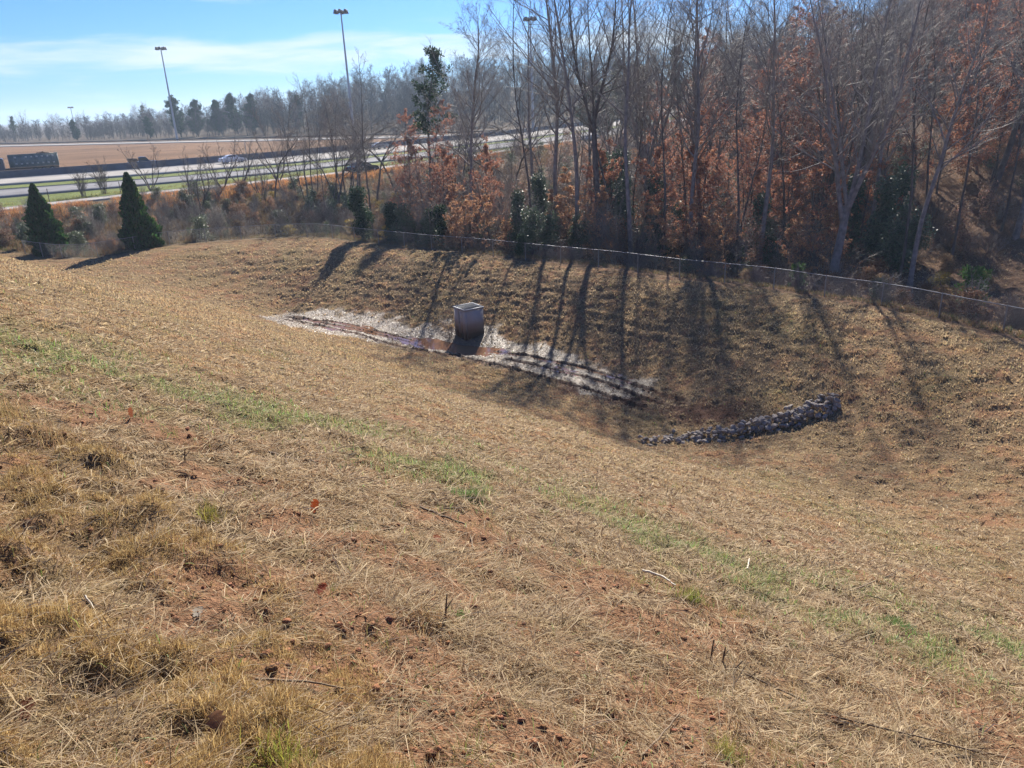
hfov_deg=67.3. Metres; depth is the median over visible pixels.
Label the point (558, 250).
bush
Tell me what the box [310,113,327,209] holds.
bare tree
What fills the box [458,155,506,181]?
bare tree
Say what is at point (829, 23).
bare tree
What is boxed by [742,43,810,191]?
beech tree
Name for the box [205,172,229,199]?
bush
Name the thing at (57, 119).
bare tree
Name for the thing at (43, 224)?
conical evergreen
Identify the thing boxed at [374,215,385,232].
bush
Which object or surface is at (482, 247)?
bush
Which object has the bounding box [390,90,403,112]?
bare tree
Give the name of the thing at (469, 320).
outlet box
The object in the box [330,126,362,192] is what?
bare tree
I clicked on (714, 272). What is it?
bush
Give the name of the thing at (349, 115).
bare tree
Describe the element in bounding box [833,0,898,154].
bare tree
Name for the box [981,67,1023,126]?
beech tree
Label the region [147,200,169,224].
bush
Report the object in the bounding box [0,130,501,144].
guard rail
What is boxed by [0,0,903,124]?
sky
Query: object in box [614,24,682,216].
bare tree
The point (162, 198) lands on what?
bush
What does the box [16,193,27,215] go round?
bush
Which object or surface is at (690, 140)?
bare tree
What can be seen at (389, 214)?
evergreen bush
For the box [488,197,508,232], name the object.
bush
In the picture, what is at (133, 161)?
bare shrub tree
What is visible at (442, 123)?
beech tree
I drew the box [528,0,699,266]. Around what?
bare tree
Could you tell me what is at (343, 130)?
bare tree
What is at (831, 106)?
beech tree
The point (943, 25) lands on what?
oak tree
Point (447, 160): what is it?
beech tree
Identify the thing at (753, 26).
bare tree
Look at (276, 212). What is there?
bush
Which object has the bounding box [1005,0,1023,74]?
bare tree
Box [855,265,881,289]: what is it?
bush
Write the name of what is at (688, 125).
beech tree
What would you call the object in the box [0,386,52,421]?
grass tuft
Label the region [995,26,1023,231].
bare tree
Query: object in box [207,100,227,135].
pine tree
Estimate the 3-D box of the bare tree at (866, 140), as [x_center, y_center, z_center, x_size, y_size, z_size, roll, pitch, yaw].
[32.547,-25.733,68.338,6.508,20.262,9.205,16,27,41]
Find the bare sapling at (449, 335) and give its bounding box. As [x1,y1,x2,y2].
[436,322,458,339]
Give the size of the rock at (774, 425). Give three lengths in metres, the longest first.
0.330 x 0.248 x 0.149 m
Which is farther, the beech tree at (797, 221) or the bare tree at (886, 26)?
the bare tree at (886, 26)
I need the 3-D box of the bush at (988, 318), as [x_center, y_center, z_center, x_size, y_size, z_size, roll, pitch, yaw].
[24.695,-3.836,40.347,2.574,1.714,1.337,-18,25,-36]
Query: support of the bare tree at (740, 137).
on the ground at (72, 155)
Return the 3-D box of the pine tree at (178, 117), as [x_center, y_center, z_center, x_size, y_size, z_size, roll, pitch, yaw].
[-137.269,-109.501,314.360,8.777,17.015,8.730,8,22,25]
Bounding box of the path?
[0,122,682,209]
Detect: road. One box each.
[0,106,682,185]
[0,134,450,146]
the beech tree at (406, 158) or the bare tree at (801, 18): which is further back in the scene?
the bare tree at (801, 18)
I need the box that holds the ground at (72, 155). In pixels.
[0,63,1023,767]
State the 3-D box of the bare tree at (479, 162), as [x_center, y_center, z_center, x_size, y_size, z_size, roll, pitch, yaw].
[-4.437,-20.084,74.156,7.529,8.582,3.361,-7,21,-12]
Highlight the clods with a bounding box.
[0,332,1023,767]
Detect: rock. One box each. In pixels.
[771,423,777,428]
[798,408,803,413]
[832,397,840,402]
[833,402,840,408]
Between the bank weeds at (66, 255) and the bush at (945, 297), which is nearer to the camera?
the bush at (945, 297)
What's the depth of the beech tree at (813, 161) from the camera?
66.66 m
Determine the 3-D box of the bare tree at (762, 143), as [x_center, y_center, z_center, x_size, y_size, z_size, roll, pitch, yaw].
[17.639,-15.814,54.529,5.710,16.144,3.795,11,23,15]
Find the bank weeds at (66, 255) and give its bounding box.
[0,149,553,257]
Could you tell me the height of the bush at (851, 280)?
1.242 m
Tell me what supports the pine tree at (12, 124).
on the ground at (72, 155)
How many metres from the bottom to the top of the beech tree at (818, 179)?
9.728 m
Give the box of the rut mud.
[289,316,795,434]
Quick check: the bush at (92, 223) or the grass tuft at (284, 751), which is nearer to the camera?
the grass tuft at (284, 751)
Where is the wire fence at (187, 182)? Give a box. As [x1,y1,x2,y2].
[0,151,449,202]
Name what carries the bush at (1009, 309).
on the ground at (72, 155)
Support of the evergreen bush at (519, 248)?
on the ground at (72, 155)
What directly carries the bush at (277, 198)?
on the ground at (72, 155)
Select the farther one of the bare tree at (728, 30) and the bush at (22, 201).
the bare tree at (728, 30)
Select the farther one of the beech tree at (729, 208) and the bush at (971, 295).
the beech tree at (729, 208)
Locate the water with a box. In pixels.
[305,319,634,388]
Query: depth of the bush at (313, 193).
84.02 m
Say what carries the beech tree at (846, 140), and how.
on the ground at (72, 155)
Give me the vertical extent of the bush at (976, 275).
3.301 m
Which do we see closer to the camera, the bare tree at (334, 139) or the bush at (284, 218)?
the bush at (284, 218)
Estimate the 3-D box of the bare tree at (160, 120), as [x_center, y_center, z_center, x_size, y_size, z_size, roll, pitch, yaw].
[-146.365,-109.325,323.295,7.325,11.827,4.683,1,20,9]
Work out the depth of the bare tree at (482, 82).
61.68 m
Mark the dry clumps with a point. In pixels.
(640, 511)
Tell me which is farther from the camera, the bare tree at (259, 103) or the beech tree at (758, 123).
the bare tree at (259, 103)
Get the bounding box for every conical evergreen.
[21,183,70,256]
[117,171,164,250]
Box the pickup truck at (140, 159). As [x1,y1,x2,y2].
[127,157,155,161]
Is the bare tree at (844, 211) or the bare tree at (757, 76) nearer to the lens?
the bare tree at (844, 211)
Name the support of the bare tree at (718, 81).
on the ground at (72, 155)
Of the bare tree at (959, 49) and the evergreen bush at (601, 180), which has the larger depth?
the bare tree at (959, 49)
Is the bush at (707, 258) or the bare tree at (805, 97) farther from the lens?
the bare tree at (805, 97)
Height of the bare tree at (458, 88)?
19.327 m
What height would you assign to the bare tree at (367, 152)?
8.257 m
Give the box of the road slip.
[0,118,685,197]
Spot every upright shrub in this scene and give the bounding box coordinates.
[65,166,89,196]
[82,156,112,193]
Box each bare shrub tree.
[117,140,169,190]
[177,146,220,214]
[196,136,244,187]
[214,133,262,180]
[238,152,272,202]
[242,125,293,179]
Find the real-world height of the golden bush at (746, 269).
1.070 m
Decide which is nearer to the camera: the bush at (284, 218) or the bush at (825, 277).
the bush at (825, 277)
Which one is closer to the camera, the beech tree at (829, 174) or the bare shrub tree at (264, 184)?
the beech tree at (829, 174)
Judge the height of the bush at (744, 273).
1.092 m
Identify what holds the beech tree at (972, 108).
on the ground at (72, 155)
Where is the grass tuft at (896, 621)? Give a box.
[868,610,930,639]
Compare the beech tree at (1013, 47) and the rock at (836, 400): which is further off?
the beech tree at (1013, 47)
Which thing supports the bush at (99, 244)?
on the ground at (72, 155)
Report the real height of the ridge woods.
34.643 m
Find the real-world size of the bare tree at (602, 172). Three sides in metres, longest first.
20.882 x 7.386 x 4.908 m
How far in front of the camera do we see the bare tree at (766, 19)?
122.25 m
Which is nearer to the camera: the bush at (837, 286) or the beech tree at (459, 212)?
the bush at (837, 286)
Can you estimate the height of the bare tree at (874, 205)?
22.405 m
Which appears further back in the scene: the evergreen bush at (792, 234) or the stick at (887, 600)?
the evergreen bush at (792, 234)
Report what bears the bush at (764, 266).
on the ground at (72, 155)
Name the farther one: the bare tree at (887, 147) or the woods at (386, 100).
the woods at (386, 100)
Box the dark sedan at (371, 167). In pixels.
[346,162,379,172]
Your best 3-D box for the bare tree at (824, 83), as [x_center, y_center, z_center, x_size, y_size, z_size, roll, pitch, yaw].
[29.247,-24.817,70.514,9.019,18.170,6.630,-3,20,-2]
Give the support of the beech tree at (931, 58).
on the ground at (72, 155)
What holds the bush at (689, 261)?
on the ground at (72, 155)
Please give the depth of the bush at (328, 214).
75.97 m
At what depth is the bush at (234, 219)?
72.39 m
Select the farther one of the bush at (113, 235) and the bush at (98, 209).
the bush at (98, 209)
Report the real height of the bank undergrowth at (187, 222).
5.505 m
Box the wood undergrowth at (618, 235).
[379,39,1023,285]
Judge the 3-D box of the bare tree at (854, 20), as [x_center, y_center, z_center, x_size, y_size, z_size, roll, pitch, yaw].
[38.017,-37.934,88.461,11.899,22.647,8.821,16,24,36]
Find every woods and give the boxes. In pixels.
[0,44,663,141]
[670,0,1022,153]
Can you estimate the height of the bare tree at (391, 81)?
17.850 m
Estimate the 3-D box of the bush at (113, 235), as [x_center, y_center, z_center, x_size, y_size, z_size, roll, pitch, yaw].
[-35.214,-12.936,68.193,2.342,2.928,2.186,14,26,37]
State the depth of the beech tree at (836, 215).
54.51 m
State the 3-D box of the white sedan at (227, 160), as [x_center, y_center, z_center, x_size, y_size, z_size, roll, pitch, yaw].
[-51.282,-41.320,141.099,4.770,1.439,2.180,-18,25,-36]
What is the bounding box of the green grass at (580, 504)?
[0,256,1023,767]
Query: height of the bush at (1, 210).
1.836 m
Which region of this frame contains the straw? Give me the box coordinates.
[0,240,1023,767]
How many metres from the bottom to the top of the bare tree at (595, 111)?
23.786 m
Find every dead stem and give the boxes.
[84,595,99,622]
[642,569,675,585]
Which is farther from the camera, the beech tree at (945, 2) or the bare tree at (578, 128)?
the beech tree at (945, 2)
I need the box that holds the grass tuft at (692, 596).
[667,582,714,608]
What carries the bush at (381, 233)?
on the ground at (72, 155)
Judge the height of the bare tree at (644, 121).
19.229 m
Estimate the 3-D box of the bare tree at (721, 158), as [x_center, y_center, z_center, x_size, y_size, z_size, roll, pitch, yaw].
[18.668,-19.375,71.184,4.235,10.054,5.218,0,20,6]
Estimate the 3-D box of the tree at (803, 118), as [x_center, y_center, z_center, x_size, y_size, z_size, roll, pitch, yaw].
[23.510,-19.160,63.033,5.959,16.320,5.703,-9,21,-18]
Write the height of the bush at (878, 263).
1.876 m
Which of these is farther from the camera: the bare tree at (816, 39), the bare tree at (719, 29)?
the bare tree at (719, 29)
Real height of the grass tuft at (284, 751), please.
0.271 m
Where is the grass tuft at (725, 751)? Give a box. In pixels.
[696,725,755,767]
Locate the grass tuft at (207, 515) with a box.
[193,499,235,523]
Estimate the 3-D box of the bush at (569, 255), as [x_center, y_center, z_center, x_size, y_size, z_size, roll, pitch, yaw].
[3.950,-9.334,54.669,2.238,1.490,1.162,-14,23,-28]
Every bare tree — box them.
[14,109,31,140]
[50,113,59,132]
[130,101,151,121]
[156,111,166,137]
[243,107,292,194]
[251,93,266,132]
[256,96,269,124]
[257,89,310,202]
[260,129,312,201]
[264,91,284,131]
[264,103,312,199]
[280,136,331,191]
[287,72,329,191]
[292,94,332,193]
[297,126,321,195]
[301,87,348,191]
[308,84,362,202]
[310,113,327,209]
[312,73,325,95]
[312,95,352,199]
[316,116,396,195]
[323,83,343,111]
[325,90,376,186]
[326,86,401,186]
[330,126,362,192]
[334,111,375,185]
[334,137,358,191]
[338,47,388,235]
[338,111,411,203]
[339,80,365,121]
[348,130,399,197]
[357,113,390,185]
[365,70,379,123]
[368,110,433,163]
[376,111,436,200]
[383,72,397,111]
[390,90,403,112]
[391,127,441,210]
[410,66,424,83]
[415,0,526,226]
[428,132,495,183]
[433,122,498,204]
[435,83,492,202]
[436,129,480,187]
[444,95,468,176]
[447,75,464,103]
[448,113,478,162]
[449,68,458,97]
[454,106,483,182]
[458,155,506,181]
[459,123,492,250]
[461,0,550,239]
[461,117,519,184]
[462,58,484,100]
[475,0,635,238]
[475,84,493,122]
[478,66,502,120]
[478,113,545,186]
[484,0,665,239]
[485,0,575,199]
[490,85,502,122]
[492,92,533,182]
[501,115,574,180]
[509,0,664,239]
[519,108,566,181]
[521,23,590,154]
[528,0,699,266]
[538,0,622,242]
[545,102,569,180]
[553,3,623,189]
[562,74,602,158]
[567,101,600,184]
[568,0,731,220]
[577,42,648,159]
[578,0,641,195]
[585,0,757,229]
[585,45,660,147]
[597,32,660,175]
[608,0,708,157]
[609,11,669,163]
[612,37,671,170]
[613,0,695,266]
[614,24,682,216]
[618,0,806,263]
[655,51,692,146]
[659,11,709,250]
[668,25,718,110]
[679,0,786,215]
[683,94,706,171]
[686,0,771,272]
[686,0,803,182]
[687,0,740,79]
[689,0,756,203]
[691,0,901,265]
[702,120,735,203]
[709,1,772,128]
[719,7,798,149]
[726,38,809,244]
[727,23,787,163]
[727,73,760,210]
[730,0,813,192]
[735,0,785,72]
[739,0,846,165]
[740,1,811,267]
[750,0,796,47]
[758,0,829,136]
[759,0,843,79]
[761,0,963,281]
[763,0,835,44]
[777,27,849,220]
[789,6,868,209]
[789,21,858,265]
[793,0,926,242]
[795,11,854,269]
[801,0,997,262]
[804,0,880,73]
[805,1,859,71]
[816,21,882,204]
[821,0,931,167]
[824,10,865,114]
[828,0,925,150]
[832,0,907,116]
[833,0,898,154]
[838,0,923,148]
[843,6,937,176]
[844,0,929,156]
[858,0,955,136]
[861,24,925,260]
[867,0,959,279]
[868,0,1023,296]
[878,0,910,66]
[887,0,985,224]
[896,0,950,99]
[905,0,960,122]
[928,22,978,125]
[930,0,1023,268]
[931,0,960,93]
[939,0,1020,104]
[949,0,996,86]
[963,0,1023,90]
[970,0,1023,239]
[976,0,1023,225]
[992,0,1023,177]
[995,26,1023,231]
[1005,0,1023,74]
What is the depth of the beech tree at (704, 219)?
53.79 m
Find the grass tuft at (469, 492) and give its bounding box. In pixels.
[444,485,490,507]
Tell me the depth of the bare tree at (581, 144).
67.15 m
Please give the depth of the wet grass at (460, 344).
45.38 m
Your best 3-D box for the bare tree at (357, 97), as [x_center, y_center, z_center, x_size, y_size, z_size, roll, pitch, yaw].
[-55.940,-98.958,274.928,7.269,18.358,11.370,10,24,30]
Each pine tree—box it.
[8,116,17,141]
[69,119,80,139]
[137,105,144,135]
[141,116,153,138]
[164,95,188,136]
[186,99,205,136]
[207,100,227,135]
[224,92,243,133]
[241,93,264,133]
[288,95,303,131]
[411,45,457,191]
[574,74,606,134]
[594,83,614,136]
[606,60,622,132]
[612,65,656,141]
[660,47,684,125]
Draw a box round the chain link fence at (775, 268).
[21,223,1023,333]
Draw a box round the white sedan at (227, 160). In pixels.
[218,155,246,163]
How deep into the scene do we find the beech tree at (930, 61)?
97.76 m
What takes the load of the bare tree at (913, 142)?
on the ground at (72, 155)
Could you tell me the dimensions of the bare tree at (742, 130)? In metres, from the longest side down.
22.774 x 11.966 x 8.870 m
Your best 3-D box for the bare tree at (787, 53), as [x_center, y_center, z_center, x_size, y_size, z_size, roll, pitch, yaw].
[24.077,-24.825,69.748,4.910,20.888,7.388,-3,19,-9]
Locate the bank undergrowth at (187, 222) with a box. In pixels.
[0,166,501,253]
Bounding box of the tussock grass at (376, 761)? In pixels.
[0,412,478,767]
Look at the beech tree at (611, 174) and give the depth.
59.92 m
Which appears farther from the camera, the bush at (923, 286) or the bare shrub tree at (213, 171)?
the bare shrub tree at (213, 171)
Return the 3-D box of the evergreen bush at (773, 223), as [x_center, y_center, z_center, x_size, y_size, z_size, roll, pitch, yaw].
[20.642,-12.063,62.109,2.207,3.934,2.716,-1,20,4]
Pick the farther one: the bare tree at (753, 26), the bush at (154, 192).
the bare tree at (753, 26)
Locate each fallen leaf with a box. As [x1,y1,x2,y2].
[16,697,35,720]
[127,407,132,416]
[192,605,202,616]
[205,710,226,736]
[310,499,318,512]
[315,582,326,593]
[433,534,441,542]
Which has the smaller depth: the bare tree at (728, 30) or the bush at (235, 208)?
the bush at (235, 208)
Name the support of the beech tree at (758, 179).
on the ground at (72, 155)
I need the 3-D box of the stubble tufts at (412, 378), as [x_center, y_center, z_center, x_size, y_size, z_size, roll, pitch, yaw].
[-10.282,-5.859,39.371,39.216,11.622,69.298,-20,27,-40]
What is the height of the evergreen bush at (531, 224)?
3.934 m
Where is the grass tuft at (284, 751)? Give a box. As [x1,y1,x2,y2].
[239,717,342,767]
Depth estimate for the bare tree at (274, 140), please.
91.45 m
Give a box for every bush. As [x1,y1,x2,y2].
[0,202,8,216]
[0,228,17,246]
[15,222,28,247]
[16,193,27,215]
[51,207,61,218]
[65,233,72,250]
[66,215,85,232]
[68,206,84,223]
[68,230,94,254]
[72,216,87,232]
[74,202,108,236]
[81,222,98,240]
[88,203,109,221]
[95,235,104,248]
[97,224,117,251]
[105,201,119,215]
[105,223,122,246]
[136,181,148,199]
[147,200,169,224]
[148,187,163,200]
[151,184,174,216]
[154,194,172,218]
[156,215,178,242]
[170,198,190,215]
[176,187,191,211]
[181,194,198,214]
[189,180,202,197]
[189,216,217,240]
[196,181,217,202]
[199,214,212,231]
[201,190,215,205]
[202,200,225,233]
[202,201,212,213]
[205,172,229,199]
[220,198,230,210]
[220,199,231,213]
[224,211,246,234]
[225,203,243,219]
[229,202,255,232]
[232,180,252,196]
[232,219,245,236]
[233,179,252,193]
[245,203,258,218]
[246,197,262,208]
[248,193,261,201]
[264,194,296,233]
[268,191,277,198]
[269,192,287,210]
[271,209,289,232]
[273,198,291,213]
[279,224,296,236]
[281,186,303,212]
[285,189,298,202]
[287,175,302,193]
[300,203,323,230]
[302,195,317,213]
[304,193,332,226]
[306,188,318,205]
[313,196,326,207]
[314,191,328,208]
[318,206,336,225]
[319,177,332,191]
[325,182,338,203]
[325,198,339,224]
[333,207,353,232]
[335,206,351,224]
[336,208,351,220]
[340,192,347,203]
[341,194,354,217]
[344,219,354,232]
[347,185,375,239]
[365,204,380,220]
[368,207,376,226]
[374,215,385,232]
[379,203,385,215]
[379,225,393,238]
[383,201,403,240]
[389,202,416,242]
[416,215,436,245]
[419,208,436,242]
[432,204,452,244]
[457,212,481,249]
[462,232,479,248]
[469,235,498,251]
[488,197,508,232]
[491,229,510,248]
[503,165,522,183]
[506,187,528,246]
[514,233,525,258]
[519,205,546,255]
[527,170,548,226]
[538,210,563,253]
[538,239,556,255]
[542,239,577,259]
[553,247,580,260]
[564,209,591,251]
[564,242,591,260]
[594,159,619,236]
[607,174,636,249]
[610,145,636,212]
[619,245,655,267]
[633,224,658,263]
[637,165,668,227]
[651,222,670,262]
[667,201,688,249]
[670,249,710,271]
[677,250,693,270]
[693,255,713,273]
[698,258,730,276]
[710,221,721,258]
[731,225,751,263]
[736,261,779,282]
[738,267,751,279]
[739,269,750,280]
[740,191,775,264]
[746,259,772,282]
[750,264,773,282]
[753,261,811,286]
[766,254,781,271]
[767,211,781,234]
[768,242,791,271]
[778,257,822,289]
[781,221,802,260]
[800,274,823,290]
[812,272,844,294]
[819,270,834,292]
[822,270,851,293]
[825,252,860,291]
[826,267,882,297]
[830,273,853,295]
[835,170,867,256]
[844,274,859,289]
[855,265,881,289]
[857,172,903,262]
[860,258,891,276]
[867,276,895,301]
[868,264,904,302]
[872,272,896,294]
[873,219,912,274]
[886,285,913,307]
[889,161,919,244]
[891,272,916,292]
[896,211,937,263]
[913,268,944,294]
[913,281,937,301]
[916,282,960,311]
[917,245,932,256]
[920,284,957,313]
[928,271,954,291]
[937,253,957,276]
[941,298,959,314]
[946,286,992,318]
[950,270,995,320]
[971,297,1003,322]
[979,293,1023,329]
[980,271,996,289]
[988,288,1023,328]
[990,288,1023,329]
[1000,290,1023,328]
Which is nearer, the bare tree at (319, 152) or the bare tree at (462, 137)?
the bare tree at (319, 152)
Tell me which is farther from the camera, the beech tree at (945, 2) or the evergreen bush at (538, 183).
the beech tree at (945, 2)
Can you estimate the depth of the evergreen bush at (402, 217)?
64.85 m
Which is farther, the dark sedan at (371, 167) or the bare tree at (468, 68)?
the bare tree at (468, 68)
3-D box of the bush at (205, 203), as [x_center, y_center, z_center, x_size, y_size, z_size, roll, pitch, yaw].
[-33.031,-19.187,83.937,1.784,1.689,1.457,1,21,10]
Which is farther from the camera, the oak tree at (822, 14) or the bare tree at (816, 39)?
the oak tree at (822, 14)
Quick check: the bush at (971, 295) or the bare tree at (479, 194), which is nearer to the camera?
the bush at (971, 295)
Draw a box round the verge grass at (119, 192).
[4,147,511,206]
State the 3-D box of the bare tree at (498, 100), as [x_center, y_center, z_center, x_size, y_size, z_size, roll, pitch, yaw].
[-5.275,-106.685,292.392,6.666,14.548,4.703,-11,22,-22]
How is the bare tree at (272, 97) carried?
on the ground at (72, 155)
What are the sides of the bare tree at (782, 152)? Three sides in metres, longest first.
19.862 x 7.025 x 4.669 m
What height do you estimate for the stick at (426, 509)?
0.110 m
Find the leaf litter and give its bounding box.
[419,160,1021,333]
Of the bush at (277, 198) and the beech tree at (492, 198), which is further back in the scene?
the bush at (277, 198)
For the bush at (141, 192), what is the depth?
85.87 m
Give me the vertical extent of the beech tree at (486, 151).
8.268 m
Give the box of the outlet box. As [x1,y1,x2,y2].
[452,302,483,339]
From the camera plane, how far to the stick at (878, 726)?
4.61 m
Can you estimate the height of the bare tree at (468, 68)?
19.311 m
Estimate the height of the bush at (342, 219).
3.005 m
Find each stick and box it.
[11,561,46,570]
[255,678,343,688]
[268,451,326,464]
[419,506,464,524]
[639,712,680,757]
[744,673,1015,759]
[816,582,955,620]
[854,569,902,589]
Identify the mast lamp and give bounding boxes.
[155,46,178,140]
[333,9,354,134]
[523,16,536,130]
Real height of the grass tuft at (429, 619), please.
0.238 m
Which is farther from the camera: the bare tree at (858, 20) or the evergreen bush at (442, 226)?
the bare tree at (858, 20)
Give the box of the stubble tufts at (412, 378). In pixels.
[0,238,1023,595]
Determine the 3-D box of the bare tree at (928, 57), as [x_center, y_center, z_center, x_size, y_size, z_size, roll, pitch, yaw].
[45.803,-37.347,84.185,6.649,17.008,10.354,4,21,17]
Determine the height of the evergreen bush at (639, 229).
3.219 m
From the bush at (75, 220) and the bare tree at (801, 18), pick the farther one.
the bare tree at (801, 18)
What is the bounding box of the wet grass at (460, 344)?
[258,308,659,396]
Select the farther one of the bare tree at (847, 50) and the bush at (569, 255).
the bare tree at (847, 50)
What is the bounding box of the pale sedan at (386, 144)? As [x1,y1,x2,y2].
[370,142,390,148]
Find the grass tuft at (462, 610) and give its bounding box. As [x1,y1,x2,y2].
[447,607,472,619]
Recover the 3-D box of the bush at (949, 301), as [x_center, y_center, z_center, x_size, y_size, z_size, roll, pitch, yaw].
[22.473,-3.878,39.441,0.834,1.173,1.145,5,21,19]
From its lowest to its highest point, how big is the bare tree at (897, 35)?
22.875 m
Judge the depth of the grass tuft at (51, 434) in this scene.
6.10 m
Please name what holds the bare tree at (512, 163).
on the ground at (72, 155)
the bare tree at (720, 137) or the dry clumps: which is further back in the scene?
the bare tree at (720, 137)
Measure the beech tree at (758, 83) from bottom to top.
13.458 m
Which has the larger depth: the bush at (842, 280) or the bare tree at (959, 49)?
the bare tree at (959, 49)
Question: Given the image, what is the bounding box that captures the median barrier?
[0,117,619,177]
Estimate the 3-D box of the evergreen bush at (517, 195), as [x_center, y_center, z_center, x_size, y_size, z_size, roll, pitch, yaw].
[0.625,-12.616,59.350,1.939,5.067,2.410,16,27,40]
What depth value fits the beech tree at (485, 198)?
59.31 m
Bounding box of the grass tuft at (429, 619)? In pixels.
[391,598,464,644]
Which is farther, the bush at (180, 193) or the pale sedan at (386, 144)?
the pale sedan at (386, 144)
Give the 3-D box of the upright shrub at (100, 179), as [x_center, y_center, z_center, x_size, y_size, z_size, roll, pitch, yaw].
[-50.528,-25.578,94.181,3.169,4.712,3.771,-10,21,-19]
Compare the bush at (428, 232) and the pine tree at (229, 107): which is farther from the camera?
the pine tree at (229, 107)
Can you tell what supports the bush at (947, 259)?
on the ground at (72, 155)
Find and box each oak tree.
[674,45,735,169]
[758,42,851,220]
[794,0,843,111]
[856,0,906,162]
[914,0,967,105]
[919,0,964,85]
[943,0,1002,65]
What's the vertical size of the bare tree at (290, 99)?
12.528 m
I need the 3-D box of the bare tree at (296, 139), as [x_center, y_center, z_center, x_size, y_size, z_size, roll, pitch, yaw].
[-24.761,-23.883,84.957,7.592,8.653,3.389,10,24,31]
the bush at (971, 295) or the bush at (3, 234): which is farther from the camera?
the bush at (3, 234)
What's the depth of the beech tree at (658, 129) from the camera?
81.50 m
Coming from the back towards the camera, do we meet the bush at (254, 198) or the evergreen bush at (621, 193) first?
the bush at (254, 198)
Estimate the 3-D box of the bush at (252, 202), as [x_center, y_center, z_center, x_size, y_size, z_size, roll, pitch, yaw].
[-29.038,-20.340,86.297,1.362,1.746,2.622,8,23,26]
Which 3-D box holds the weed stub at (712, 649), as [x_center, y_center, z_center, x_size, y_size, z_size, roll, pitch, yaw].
[1.326,1.758,5.054,0.062,0.181,0.014,-10,22,-20]
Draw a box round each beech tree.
[385,108,426,193]
[388,126,435,211]
[397,177,432,237]
[410,99,462,195]
[422,141,467,213]
[428,148,468,220]
[433,177,479,245]
[443,195,478,247]
[464,189,507,249]
[468,135,511,215]
[469,154,508,228]
[544,189,575,250]
[554,166,594,238]
[564,141,618,246]
[574,185,614,256]
[579,138,637,226]
[631,134,688,238]
[639,202,678,269]
[642,81,687,178]
[651,92,702,203]
[652,130,717,247]
[666,97,746,209]
[667,72,711,171]
[673,146,729,256]
[676,196,723,274]
[680,110,727,192]
[694,27,742,151]
[701,197,750,268]
[707,112,751,200]
[713,56,787,156]
[717,111,791,230]
[730,155,787,246]
[731,102,788,209]
[733,55,797,162]
[733,81,761,146]
[738,45,821,212]
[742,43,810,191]
[744,60,822,194]
[750,139,827,268]
[755,5,849,163]
[766,92,843,225]
[770,211,818,278]
[775,140,852,275]
[788,5,849,105]
[788,53,834,133]
[801,112,864,212]
[803,204,863,277]
[805,81,876,189]
[810,82,857,180]
[812,36,866,128]
[817,16,865,84]
[823,42,864,126]
[823,94,865,170]
[830,133,903,261]
[875,44,950,197]
[890,34,931,93]
[900,0,958,105]
[906,68,993,193]
[908,4,947,93]
[913,5,961,81]
[916,0,1003,80]
[927,0,1021,159]
[944,0,1019,82]
[951,47,1018,173]
[954,0,1010,84]
[960,76,1022,180]
[980,0,1023,107]
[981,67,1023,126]
[990,19,1023,64]
[994,12,1023,84]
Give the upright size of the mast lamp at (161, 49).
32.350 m
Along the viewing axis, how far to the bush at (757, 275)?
48.77 m
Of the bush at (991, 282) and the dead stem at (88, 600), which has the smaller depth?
the dead stem at (88, 600)
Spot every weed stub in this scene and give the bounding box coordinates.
[445,594,452,618]
[710,640,717,657]
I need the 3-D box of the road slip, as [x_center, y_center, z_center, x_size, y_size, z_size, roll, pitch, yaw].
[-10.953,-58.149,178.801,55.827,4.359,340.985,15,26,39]
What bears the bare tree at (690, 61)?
on the ground at (72, 155)
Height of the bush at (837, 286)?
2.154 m
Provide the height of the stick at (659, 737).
0.263 m
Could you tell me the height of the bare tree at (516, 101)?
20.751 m
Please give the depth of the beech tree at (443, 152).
70.86 m
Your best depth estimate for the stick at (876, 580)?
10.40 m
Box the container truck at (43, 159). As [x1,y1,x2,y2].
[0,151,59,170]
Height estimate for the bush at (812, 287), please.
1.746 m
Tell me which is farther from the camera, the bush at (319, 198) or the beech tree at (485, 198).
the bush at (319, 198)
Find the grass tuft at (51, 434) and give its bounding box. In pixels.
[2,414,92,450]
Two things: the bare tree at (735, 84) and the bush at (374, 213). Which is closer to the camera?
the bush at (374, 213)
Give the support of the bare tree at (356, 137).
on the ground at (72, 155)
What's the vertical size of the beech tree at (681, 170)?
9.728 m
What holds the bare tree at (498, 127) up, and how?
on the ground at (72, 155)
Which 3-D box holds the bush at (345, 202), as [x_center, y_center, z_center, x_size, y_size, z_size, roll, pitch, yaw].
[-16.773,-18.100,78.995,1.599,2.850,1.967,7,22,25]
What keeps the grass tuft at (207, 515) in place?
on the ground at (72, 155)
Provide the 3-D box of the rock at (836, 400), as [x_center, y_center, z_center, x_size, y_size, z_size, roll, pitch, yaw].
[13.140,0.663,31.234,0.249,0.151,0.402,-28,42,-33]
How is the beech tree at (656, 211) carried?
on the ground at (72, 155)
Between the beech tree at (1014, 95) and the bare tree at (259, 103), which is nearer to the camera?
the beech tree at (1014, 95)
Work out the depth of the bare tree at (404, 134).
90.25 m
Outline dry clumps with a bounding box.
[0,295,1023,767]

